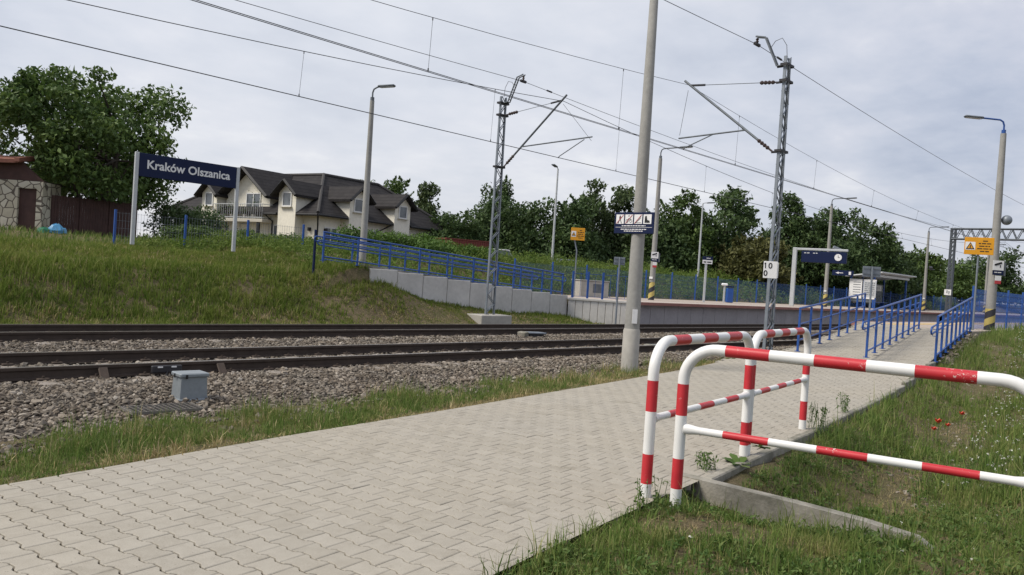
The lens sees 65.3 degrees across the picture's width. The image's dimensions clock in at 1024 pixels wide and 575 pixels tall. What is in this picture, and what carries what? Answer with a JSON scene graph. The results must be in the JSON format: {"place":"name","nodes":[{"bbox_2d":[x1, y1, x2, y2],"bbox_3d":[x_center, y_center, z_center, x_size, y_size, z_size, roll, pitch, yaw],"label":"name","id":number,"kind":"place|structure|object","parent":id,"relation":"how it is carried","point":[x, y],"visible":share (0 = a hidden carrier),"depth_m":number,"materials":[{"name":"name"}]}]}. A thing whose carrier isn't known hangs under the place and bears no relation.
{"place":"outdoors","nodes":[
{"label":"outdoors","id":0,"kind":"place"},
{"bbox_2d":[0,232,604,323],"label":"bank grass","id":1,"kind":"structure","parent":0,"point":[31,261],"depth_m":20.88,"materials":[{"name":"green plant"}]},
{"bbox_2d":[436,238,488,248],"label":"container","id":2,"kind":"object","parent":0,"point":[477,243],"visible":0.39,"depth_m":46.60,"materials":[{"name":"brown metal"}]},
{"bbox_2d":[0,229,1023,574],"bbox_3d":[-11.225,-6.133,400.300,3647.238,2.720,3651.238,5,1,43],"label":"ground","id":3,"kind":"structure","parent":0,"point":[358,311],"depth_m":15.04,"materials":[{"name":"green plant"}]},
{"bbox_2d":[0,155,60,230],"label":"garden shed","id":4,"kind":"structure","parent":3,"relation":"on","point":[26,192],"depth_m":29.95,"materials":[{"name":"stone"}]},
{"bbox_2d":[18,188,36,230],"bbox_3d":[-18.228,-2.680,30.072,0.670,2.080,0.050,4,1,-5],"label":"door","id":5,"kind":"structure","parent":4,"relation":"in","point":[27,197],"depth_m":30.04,"materials":[{"name":"brown wood"}]},
{"bbox_2d":[48,223,66,233],"bbox_3d":[-16.796,-2.189,29.464,0.516,0.385,0.759,5,1,43],"label":"trash bag","id":6,"kind":"object","parent":3,"relation":"on","point":[56,227],"visible":0.75,"depth_m":29.33,"materials":[{"name":"blue plastic"}]},
{"bbox_2d":[50,195,137,237],"bbox_3d":[-16.728,-2.731,31.934,0.106,1.600,3.460,4,1,39],"label":"board fence","id":7,"kind":"object","parent":3,"relation":"on","point":[90,215],"visible":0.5,"depth_m":31.79,"materials":[{"name":"brown wood"}]},
{"bbox_2d":[0,63,196,210],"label":"walnut tree","id":8,"kind":"object","parent":3,"relation":"on","point":[87,150],"visible":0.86,"depth_m":31.68,"materials":[{"name":"green plant"}]},
{"bbox_2d":[0,223,253,250],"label":"garden grass","id":9,"kind":"structure","parent":3,"relation":"on","point":[36,232],"depth_m":27.77,"materials":[{"name":"green plant"}]},
{"bbox_2d":[130,152,239,251],"bbox_3d":[-9.895,-2.541,24.360,0.090,2.700,3.250,5,1,43],"label":"station name sign","id":10,"kind":"object","parent":3,"relation":"on","point":[169,168],"visible":1,"depth_m":24.19,"materials":[{"name":"metal"}]},
{"bbox_2d":[141,198,229,237],"bbox_3d":[-15.236,-3.053,37.831,2.223,2.057,5.063,4,1,13],"label":"hedge","id":11,"kind":"object","parent":3,"relation":"on","point":[181,213],"visible":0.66,"depth_m":36.59,"materials":[{"name":"green plant"}]},
{"bbox_2d":[117,230,270,251],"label":"garden weeds","id":12,"kind":"object","parent":3,"relation":"on","point":[193,242],"visible":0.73,"depth_m":27.65,"materials":[{"name":"green plant"}]},
{"bbox_2d":[113,209,304,245],"bbox_3d":[-10.620,-1.839,28.768,0.070,1.510,7.120,5,1,43],"label":"garden fence","id":13,"kind":"object","parent":3,"relation":"on","point":[185,226],"visible":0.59,"depth_m":27.89,"materials":[{"name":"blue paint"}]},
{"bbox_2d":[153,224,317,241],"bbox_3d":[-10.703,-1.937,32.187,2.219,0.995,7.354,4,1,38],"label":"hedge","id":14,"kind":"object","parent":3,"relation":"on","point":[176,230],"visible":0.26,"depth_m":30.08,"materials":[{"name":"green plant"}]},
{"bbox_2d":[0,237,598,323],"bbox_3d":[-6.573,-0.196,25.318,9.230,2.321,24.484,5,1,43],"label":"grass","id":15,"kind":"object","parent":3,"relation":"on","point":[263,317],"visible":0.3,"depth_m":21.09,"materials":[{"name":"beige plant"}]},
{"bbox_2d":[165,166,450,243],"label":"house","id":16,"kind":"structure","parent":3,"relation":"on","point":[320,203],"depth_m":48.60,"materials":[{"name":"tile"}]},
{"bbox_2d":[206,228,515,288],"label":"ramp weeds","id":17,"kind":"object","parent":3,"relation":"on","point":[288,245],"visible":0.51,"depth_m":30.31,"materials":[{"name":"green plant"}]},
{"bbox_2d":[0,356,733,484],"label":"path side grass","id":18,"kind":"structure","parent":3,"relation":"on","point":[89,441],"depth_m":8.17,"materials":[{"name":"green plant"}]},
{"bbox_2d":[358,84,395,264],"bbox_3d":[-4.676,-3.692,27.558,0.940,6.617,0.260,4,1,13],"label":"street lamp","id":19,"kind":"object","parent":3,"relation":"on","point":[365,213],"visible":0.93,"depth_m":27.55,"materials":[{"name":"concrete"}]},
{"bbox_2d":[359,175,419,202],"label":"bushy tree","id":20,"kind":"object","parent":3,"relation":"on","point":[396,186],"visible":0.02,"depth_m":58.17,"materials":[{"name":"green plant"}]},
{"bbox_2d":[329,223,456,250],"bbox_3d":[-5.693,-2.209,39.751,1.954,1.556,7.784,5,1,45],"label":"hedge","id":21,"kind":"object","parent":3,"relation":"on","point":[407,240],"visible":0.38,"depth_m":39.02,"materials":[{"name":"green plant"}]},
{"bbox_2d":[0,331,837,461],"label":"ballast bed","id":22,"kind":"object","parent":3,"relation":"on","point":[22,429],"visible":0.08,"depth_m":11.75,"materials":[{"name":"grey gravel"}]},
{"bbox_2d":[120,402,203,414],"bbox_3d":[-3.933,1.360,8.992,0.782,0.030,0.412,3,1,-44],"label":"steel grating","id":23,"kind":"object","parent":22,"relation":"on","point":[185,406],"visible":0.88,"depth_m":8.96,"materials":[{"name":"grey metal"}]},
{"bbox_2d":[169,370,210,402],"bbox_3d":[-3.892,1.206,9.672,0.410,0.362,0.398,3,1,-44],"label":"trackside box","id":24,"kind":"object","parent":22,"relation":"on","point":[190,384],"visible":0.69,"depth_m":9.59,"materials":[{"name":"grey paint"}]},
{"bbox_2d":[0,334,828,387],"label":"railway track","id":25,"kind":"structure","parent":22,"relation":"on","point":[39,374],"depth_m":13.46,"materials":[{"name":"brown metal"}]},
{"bbox_2d":[151,365,181,377],"bbox_3d":[-4.775,1.165,11.029,0.236,0.182,0.392,4,1,14],"label":"wheel sensor","id":26,"kind":"object","parent":25,"relation":"attached to","point":[166,369],"visible":0.85,"depth_m":11.00,"materials":[{"name":"metal"}]},
{"bbox_2d":[0,324,852,344],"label":"railway track","id":27,"kind":"structure","parent":22,"relation":"on","point":[43,333],"depth_m":18.64,"materials":[{"name":"brown metal"}]},
{"bbox_2d":[517,331,546,336],"bbox_3d":[0.565,1.322,22.727,0.320,0.149,0.927,5,1,43],"label":"cable cover","id":28,"kind":"object","parent":22,"relation":"on","point":[529,333],"visible":0.96,"depth_m":22.52,"materials":[{"name":"concrete"}]},
{"bbox_2d":[410,181,441,216],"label":"birch tree","id":29,"kind":"object","parent":3,"relation":"on","point":[425,195],"visible":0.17,"depth_m":56.64,"materials":[{"name":"green plant"}]},
{"bbox_2d":[326,262,567,314],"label":"retaining wall","id":30,"kind":"structure","parent":3,"relation":"on","point":[446,289],"depth_m":27.67,"materials":[{"name":"concrete"}]},
{"bbox_2d":[317,235,537,289],"bbox_3d":[-2.597,-0.726,29.259,0.151,1.597,10.702,5,1,43],"label":"ramp railing","id":31,"kind":"object","parent":30,"relation":"on","point":[429,262],"visible":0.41,"depth_m":28.58,"materials":[{"name":"blue metal"}]},
{"bbox_2d":[314,231,566,294],"bbox_3d":[-1.779,-0.672,27.531,0.151,1.607,11.702,5,1,43],"label":"ramp railing","id":32,"kind":"object","parent":30,"relation":"on","point":[447,262],"visible":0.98,"depth_m":26.54,"materials":[{"name":"blue metal"}]},
{"bbox_2d":[409,239,504,262],"bbox_3d":[-2.555,-1.596,37.547,2.013,1.209,5.510,5,1,43],"label":"hedge","id":33,"kind":"object","parent":3,"relation":"on","point":[435,246],"visible":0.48,"depth_m":36.76,"materials":[{"name":"green plant"}]},
{"bbox_2d":[422,208,493,246],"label":"bush","id":34,"kind":"object","parent":3,"relation":"on","point":[472,231],"visible":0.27,"depth_m":53.89,"materials":[{"name":"green plant"}]},
{"bbox_2d":[0,322,965,574],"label":"footpath","id":35,"kind":"structure","parent":3,"relation":"on","point":[459,491],"depth_m":6.00,"materials":[{"name":"concrete"}]},
{"bbox_2d":[640,331,753,509],"bbox_3d":[1.705,1.153,7.082,0.086,1.503,2.285,4,1,36],"label":"safety barrier","id":36,"kind":"object","parent":35,"relation":"on","point":[652,415],"visible":0.85,"depth_m":6.43,"materials":[{"name":"white metal"}]},
{"bbox_2d":[695,451,718,470],"bbox_3d":[1.755,1.588,7.283,0.252,0.216,0.247,5,1,43],"label":"weed","id":37,"kind":"object","parent":35,"relation":"on","point":[704,459],"visible":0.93,"depth_m":7.28,"materials":[{"name":"green plant"}]},
{"bbox_2d":[748,327,810,455],"bbox_3d":[2.992,1.209,8.924,0.086,1.503,2.241,4,1,34],"label":"safety barrier","id":38,"kind":"object","parent":35,"relation":"on","point":[758,336],"visible":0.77,"depth_m":9.13,"materials":[{"name":"white metal"}]},
{"bbox_2d":[807,402,827,432],"bbox_3d":[3.797,1.600,9.872,0.261,0.379,0.287,5,1,43],"label":"weed","id":39,"kind":"object","parent":35,"relation":"on","point":[820,420],"visible":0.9,"depth_m":9.87,"materials":[{"name":"green plant"}]},
{"bbox_2d":[796,293,865,351],"bbox_3d":[8.954,0.862,22.114,0.120,1.587,6.604,4,1,37],"label":"ramp railing","id":40,"kind":"object","parent":35,"relation":"on","point":[830,321],"visible":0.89,"depth_m":21.73,"materials":[{"name":"blue metal"}]},
{"bbox_2d":[835,392,849,412],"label":"weed","id":41,"kind":"object","parent":35,"relation":"on","point":[842,401],"visible":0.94,"depth_m":11.41,"materials":[{"name":"green plant"}]},
{"bbox_2d":[862,294,921,357],"bbox_3d":[10.333,0.902,21.435,0.151,1.607,8.222,4,1,35],"label":"ramp railing","id":42,"kind":"object","parent":35,"relation":"on","point":[890,321],"visible":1,"depth_m":20.63,"materials":[{"name":"blue metal"}]},
{"bbox_2d":[930,297,972,361],"bbox_3d":[12.010,1.008,21.641,0.171,1.647,8.017,4,1,35],"label":"ramp railing","id":43,"kind":"object","parent":35,"relation":"on","point":[947,325],"visible":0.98,"depth_m":20.85,"materials":[{"name":"blue metal"}]},
{"bbox_2d":[470,175,518,224],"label":"bushy tree","id":44,"kind":"object","parent":3,"relation":"on","point":[506,188],"visible":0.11,"depth_m":63.84,"materials":[{"name":"green plant"}]},
{"bbox_2d":[459,194,548,258],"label":"bushy tree","id":45,"kind":"object","parent":3,"relation":"on","point":[525,220],"visible":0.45,"depth_m":56.29,"materials":[{"name":"green plant"}]},
{"bbox_2d":[467,74,592,323],"bbox_3d":[0.754,-2.681,25.663,4.246,8.563,1.450,5,1,43],"label":"catenary mast","id":46,"kind":"object","parent":3,"relation":"on","point":[487,318],"visible":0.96,"depth_m":26.73,"materials":[{"name":"metal"}]},
{"bbox_2d":[0,0,1023,267],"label":"catenary line","id":47,"kind":"object","parent":46,"relation":"hanging from","point":[410,122],"visible":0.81,"depth_m":19.75,"materials":[{"name":"metal"}]},
{"bbox_2d":[236,0,1018,250],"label":"feeder wire","id":48,"kind":"object","parent":46,"relation":"attached to","point":[522,81],"visible":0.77,"depth_m":25.86,"materials":[{"name":"metal"}]},
{"bbox_2d":[551,164,558,263],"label":"slim lamp","id":49,"kind":"object","parent":3,"relation":"on","point":[554,223],"visible":0.91,"depth_m":43.97,"materials":[{"name":"metal"}]},
{"bbox_2d":[512,193,613,265],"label":"bushy tree","id":50,"kind":"object","parent":3,"relation":"on","point":[577,213],"visible":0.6,"depth_m":55.70,"materials":[{"name":"green plant"}]},
{"bbox_2d":[416,239,741,301],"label":"tall weeds","id":51,"kind":"object","parent":3,"relation":"on","point":[545,260],"visible":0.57,"depth_m":42.62,"materials":[{"name":"green plant"}]},
{"bbox_2d":[579,178,634,264],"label":"bushy tree","id":52,"kind":"object","parent":3,"relation":"on","point":[605,216],"visible":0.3,"depth_m":59.22,"materials":[{"name":"green plant"}]},
{"bbox_2d":[614,257,624,323],"bbox_3d":[3.982,0.297,30.191,0.420,2.900,0.091,4,1,0],"label":"sign post","id":53,"kind":"object","parent":3,"relation":"on","point":[618,261],"visible":0.91,"depth_m":30.16,"materials":[{"name":"metal"}]},
{"bbox_2d":[620,0,657,371],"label":"concrete pole","id":54,"kind":"object","parent":3,"relation":"on","point":[631,341],"visible":0.88,"depth_m":15.67,"materials":[{"name":"grey concrete"}]},
{"bbox_2d":[614,212,654,233],"bbox_3d":[2.405,-1.267,15.704,0.940,0.420,0.064,5,1,43],"label":"prohibition sign","id":55,"kind":"object","parent":54,"relation":"attached to","point":[634,223],"visible":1,"depth_m":15.67,"materials":[{"name":"metal"}]},
{"bbox_2d":[635,475,669,514],"bbox_3d":[1.007,1.522,5.895,0.263,0.295,0.222,5,1,43],"label":"weed","id":56,"kind":"object","parent":3,"relation":"on","point":[656,495],"visible":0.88,"depth_m":5.88,"materials":[{"name":"green plant"}]},
{"bbox_2d":[609,208,697,273],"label":"bushy tree","id":57,"kind":"object","parent":3,"relation":"on","point":[667,258],"visible":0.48,"depth_m":57.24,"materials":[{"name":"green plant"}]},
{"bbox_2d":[654,187,722,275],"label":"bushy tree","id":58,"kind":"object","parent":3,"relation":"on","point":[678,204],"visible":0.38,"depth_m":58.69,"materials":[{"name":"green plant"}]},
{"bbox_2d":[697,202,715,279],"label":"slim lamp","id":59,"kind":"object","parent":3,"relation":"on","point":[698,267],"visible":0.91,"depth_m":51.94,"materials":[{"name":"metal"}]},
{"bbox_2d":[688,184,776,273],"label":"bushy tree","id":60,"kind":"object","parent":3,"relation":"on","point":[732,215],"visible":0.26,"depth_m":60.73,"materials":[{"name":"green plant"}]},
{"bbox_2d":[678,35,793,349],"bbox_3d":[5.638,-2.234,21.139,3.101,8.643,0.440,5,1,43],"label":"catenary mast","id":61,"kind":"object","parent":3,"relation":"on","point":[788,66],"visible":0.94,"depth_m":20.19,"materials":[{"name":"metal"}]},
{"bbox_2d":[192,0,1023,253],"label":"catenary line","id":62,"kind":"object","parent":61,"relation":"hanging from","point":[427,70],"visible":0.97,"depth_m":16.98,"materials":[{"name":"metal"}]},
{"bbox_2d":[763,261,778,278],"bbox_3d":[6.475,-0.434,19.846,0.415,0.420,0.182,3,1,-16],"label":"distance board","id":63,"kind":"object","parent":61,"relation":"attached to","point":[770,269],"visible":1,"depth_m":19.82,"materials":[{"name":"white paint"}]},
{"bbox_2d":[665,0,1022,204],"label":"feeder wire","id":64,"kind":"object","parent":61,"relation":"attached to","point":[759,45],"visible":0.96,"depth_m":22.39,"materials":[{"name":"metal"}]},
{"bbox_2d":[710,233,803,286],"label":"olive bush","id":65,"kind":"object","parent":3,"relation":"on","point":[747,262],"visible":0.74,"depth_m":57.54,"materials":[{"name":"green plant"}]},
{"bbox_2d":[498,414,1023,574],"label":"clover","id":66,"kind":"object","parent":3,"relation":"on","point":[792,571],"depth_m":5.37,"materials":[{"name":"green plant"}]},
{"bbox_2d":[532,393,1022,574],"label":"verge straw","id":67,"kind":"object","parent":3,"relation":"on","point":[889,496],"visible":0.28,"depth_m":7.11,"materials":[{"name":"beige plant"}]},
{"bbox_2d":[556,294,1023,323],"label":"station platform","id":68,"kind":"structure","parent":3,"relation":"on","point":[664,311],"depth_m":37.09,"materials":[{"name":"concrete"}]},
{"bbox_2d":[571,227,584,296],"bbox_3d":[2.662,-0.939,33.328,0.580,3.100,0.105,4,1,0],"label":"warning sign","id":69,"kind":"object","parent":68,"relation":"on","point":[577,233],"visible":0.97,"depth_m":33.27,"materials":[{"name":"metal"}]},
{"bbox_2d":[571,279,609,297],"bbox_3d":[3.560,0.057,36.411,1.560,0.795,0.860,3,1,-27],"label":"utility cabinet","id":70,"kind":"object","parent":68,"relation":"on","point":[593,291],"visible":0.72,"depth_m":36.02,"materials":[{"name":"metal"}]},
{"bbox_2d":[571,271,625,299],"bbox_3d":[3.621,0.043,31.866,2.535,1.250,0.075,4,1,-9],"label":"guard fence","id":71,"kind":"object","parent":68,"relation":"on","point":[588,278],"visible":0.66,"depth_m":31.75,"materials":[{"name":"blue metal"}]},
{"bbox_2d":[648,146,692,299],"bbox_3d":[7.384,-2.837,37.361,1.654,7.557,0.309,4,1,29],"label":"street lamp","id":72,"kind":"object","parent":68,"relation":"on","point":[653,269],"visible":0.8,"depth_m":37.61,"materials":[{"name":"concrete"}]},
{"bbox_2d":[702,256,712,301],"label":"platform sign","id":73,"kind":"object","parent":68,"relation":"on","point":[707,260],"visible":0.85,"depth_m":40.84,"materials":[{"name":"metal"}]},
{"bbox_2d":[725,286,733,302],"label":"litter bin","id":74,"kind":"object","parent":68,"relation":"on","point":[729,295],"visible":0.89,"depth_m":44.06,"materials":[{"name":"blue metal"}]},
{"bbox_2d":[514,258,983,311],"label":"fence","id":75,"kind":"object","parent":68,"relation":"on","point":[717,281],"visible":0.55,"depth_m":46.97,"materials":[{"name":"blue metal"}]},
{"bbox_2d":[789,247,848,305],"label":"departure display","id":76,"kind":"object","parent":68,"relation":"on","point":[816,255],"visible":0.98,"depth_m":46.93,"materials":[{"name":"metal"}]},
{"bbox_2d":[822,197,856,306],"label":"street lamp","id":77,"kind":"object","parent":68,"relation":"on","point":[825,294],"visible":0.85,"depth_m":52.68,"materials":[{"name":"concrete"}]},
{"bbox_2d":[832,270,853,275],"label":"direction sign","id":78,"kind":"object","parent":77,"relation":"attached to","point":[843,272],"visible":1,"depth_m":52.04,"materials":[{"name":"blue metal"}]},
{"bbox_2d":[862,281,876,308],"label":"timetable case","id":79,"kind":"object","parent":68,"relation":"on","point":[866,287],"visible":0.79,"depth_m":57.52,"materials":[{"name":"blue paint"}]},
{"bbox_2d":[848,272,916,308],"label":"platform shelter","id":80,"kind":"object","parent":68,"relation":"on","point":[855,286],"visible":0.56,"depth_m":62.31,"materials":[{"name":"blue paint"}]},
{"bbox_2d":[921,226,948,310],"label":"street lamp","id":81,"kind":"object","parent":68,"relation":"on","point":[925,281],"visible":0.95,"depth_m":68.15,"materials":[{"name":"concrete"}]},
{"bbox_2d":[758,190,823,286],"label":"bushy tree","id":82,"kind":"object","parent":3,"relation":"on","point":[794,225],"visible":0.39,"depth_m":64.51,"materials":[{"name":"green plant"}]},
{"bbox_2d":[682,472,932,551],"bbox_3d":[2.235,2.046,6.390,2.008,0.712,0.118,4,1,38],"label":"headwall","id":83,"kind":"object","parent":3,"relation":"on","point":[761,502],"visible":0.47,"depth_m":6.46,"materials":[{"name":"concrete"}]},
{"bbox_2d":[704,361,935,481],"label":"kerb","id":84,"kind":"structure","parent":3,"relation":"on","point":[766,455],"depth_m":8.98,"materials":[{"name":"concrete"}]},
{"bbox_2d":[722,453,750,467],"bbox_3d":[2.143,1.653,7.580,0.255,0.068,0.432,4,1,-1],"label":"weed","id":85,"kind":"object","parent":84,"relation":"on","point":[734,459],"visible":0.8,"depth_m":7.65,"materials":[{"name":"green plant"}]},
{"bbox_2d":[670,267,970,311],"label":"weeds","id":86,"kind":"object","parent":3,"relation":"on","point":[743,284],"visible":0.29,"depth_m":57.12,"materials":[{"name":"green plant"}]},
{"bbox_2d":[788,211,861,291],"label":"bushy tree","id":87,"kind":"object","parent":3,"relation":"on","point":[819,232],"visible":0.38,"depth_m":63.84,"materials":[{"name":"green plant"}]},
{"bbox_2d":[670,345,1023,506],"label":"safety barrier","id":88,"kind":"object","parent":3,"relation":"on","point":[696,356],"visible":0.96,"depth_m":5.54,"materials":[{"name":"white metal"}]},
{"bbox_2d":[813,206,882,291],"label":"bushy tree","id":89,"kind":"object","parent":3,"relation":"on","point":[857,263],"visible":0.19,"depth_m":68.13,"materials":[{"name":"green plant"}]},
{"bbox_2d":[845,218,914,300],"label":"bushy tree","id":90,"kind":"object","parent":3,"relation":"on","point":[887,261],"visible":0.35,"depth_m":70.06,"materials":[{"name":"green plant"}]},
{"bbox_2d":[787,344,1014,533],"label":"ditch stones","id":91,"kind":"object","parent":3,"relation":"on","point":[909,494],"visible":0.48,"depth_m":11.40,"materials":[{"name":"grey stone"}]},
{"bbox_2d":[872,241,931,298],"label":"bushy tree","id":92,"kind":"object","parent":3,"relation":"on","point":[917,284],"visible":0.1,"depth_m":74.83,"materials":[{"name":"green plant"}]},
{"bbox_2d":[804,323,1023,510],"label":"meadow grass","id":93,"kind":"structure","parent":3,"relation":"on","point":[1000,446],"depth_m":11.41,"materials":[{"name":"green plant"}]},
{"bbox_2d":[902,243,957,298],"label":"bushy tree","id":94,"kind":"object","parent":3,"relation":"on","point":[935,262],"visible":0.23,"depth_m":82.48,"materials":[{"name":"green plant"}]},
{"bbox_2d":[851,321,1022,335],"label":"station platform","id":95,"kind":"structure","parent":3,"relation":"on","point":[931,324],"depth_m":28.07,"materials":[{"name":"grey concrete"}]},
{"bbox_2d":[862,266,880,310],"bbox_3d":[12.273,0.354,27.361,0.620,2.150,0.091,4,1,0],"label":"sign post","id":96,"kind":"object","parent":95,"relation":"on","point":[870,271],"visible":0.91,"depth_m":27.38,"materials":[{"name":"metal"}]},
{"bbox_2d":[964,237,994,329],"bbox_3d":[15.086,0.002,25.973,0.840,3.260,0.106,4,1,23],"label":"warning sign","id":97,"kind":"object","parent":95,"relation":"on","point":[977,246],"visible":0.98,"depth_m":25.96,"materials":[{"name":"metal"}]},
{"bbox_2d":[964,115,1006,329],"bbox_3d":[15.958,-2.004,27.307,1.479,7.697,0.359,4,1,5],"label":"street lamp","id":98,"kind":"object","parent":95,"relation":"on","point":[990,311],"visible":0.88,"depth_m":27.15,"materials":[{"name":"concrete"}]},
{"bbox_2d":[992,260,1005,283],"bbox_3d":[16.526,-0.516,27.106,0.465,0.791,0.109,4,1,-11],"label":"camera sign","id":99,"kind":"object","parent":98,"relation":"attached to","point":[998,265],"visible":1,"depth_m":27.08,"materials":[{"name":"white metal"}]},
{"bbox_2d":[971,286,1023,328],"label":"fence","id":100,"kind":"object","parent":95,"relation":"on","point":[1007,297],"visible":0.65,"depth_m":30.12,"materials":[{"name":"blue metal"}]},
{"bbox_2d":[936,334,977,364],"bbox_3d":[12.215,1.620,21.706,0.515,0.614,7.333,4,1,35],"label":"ramp rubble","id":101,"kind":"object","parent":3,"relation":"on","point":[956,346],"visible":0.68,"depth_m":20.84,"materials":[{"name":"stone"}]},
{"bbox_2d":[935,257,984,300],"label":"bushy tree","id":102,"kind":"object","parent":3,"relation":"on","point":[964,282],"visible":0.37,"depth_m":95.47,"materials":[{"name":"green plant"}]},
{"bbox_2d":[941,328,1023,497],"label":"meadow flowers","id":103,"kind":"object","parent":3,"relation":"on","point":[996,436],"visible":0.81,"depth_m":10.50,"materials":[{"name":"white plant"}]},
{"bbox_2d":[944,228,1023,311],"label":"signal gantry","id":104,"kind":"object","parent":3,"relation":"on","point":[948,291],"visible":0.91,"depth_m":70.56,"materials":[{"name":"metal"}]},
{"bbox_2d":[955,245,1023,304],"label":"bushy tree","id":105,"kind":"object","parent":3,"relation":"on","point":[1009,284],"visible":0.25,"depth_m":109.76,"materials":[{"name":"green plant"}]},
{"bbox_2d":[987,320,1023,331],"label":"meadow grass","id":106,"kind":"structure","parent":3,"relation":"on","point":[1014,327],"depth_m":27.03,"materials":[{"name":"green plant"}]},
{"bbox_2d":[0,0,1023,304],"label":"sky","id":107,"kind":"structure","parent":0,"point":[917,68],"materials":[{"name":"grey"}]},
{"bbox_2d":[480,434,1023,574],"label":"verge grass","id":108,"kind":"structure","parent":0,"point":[616,538],"depth_m":5.26,"materials":[{"name":"green plant"}]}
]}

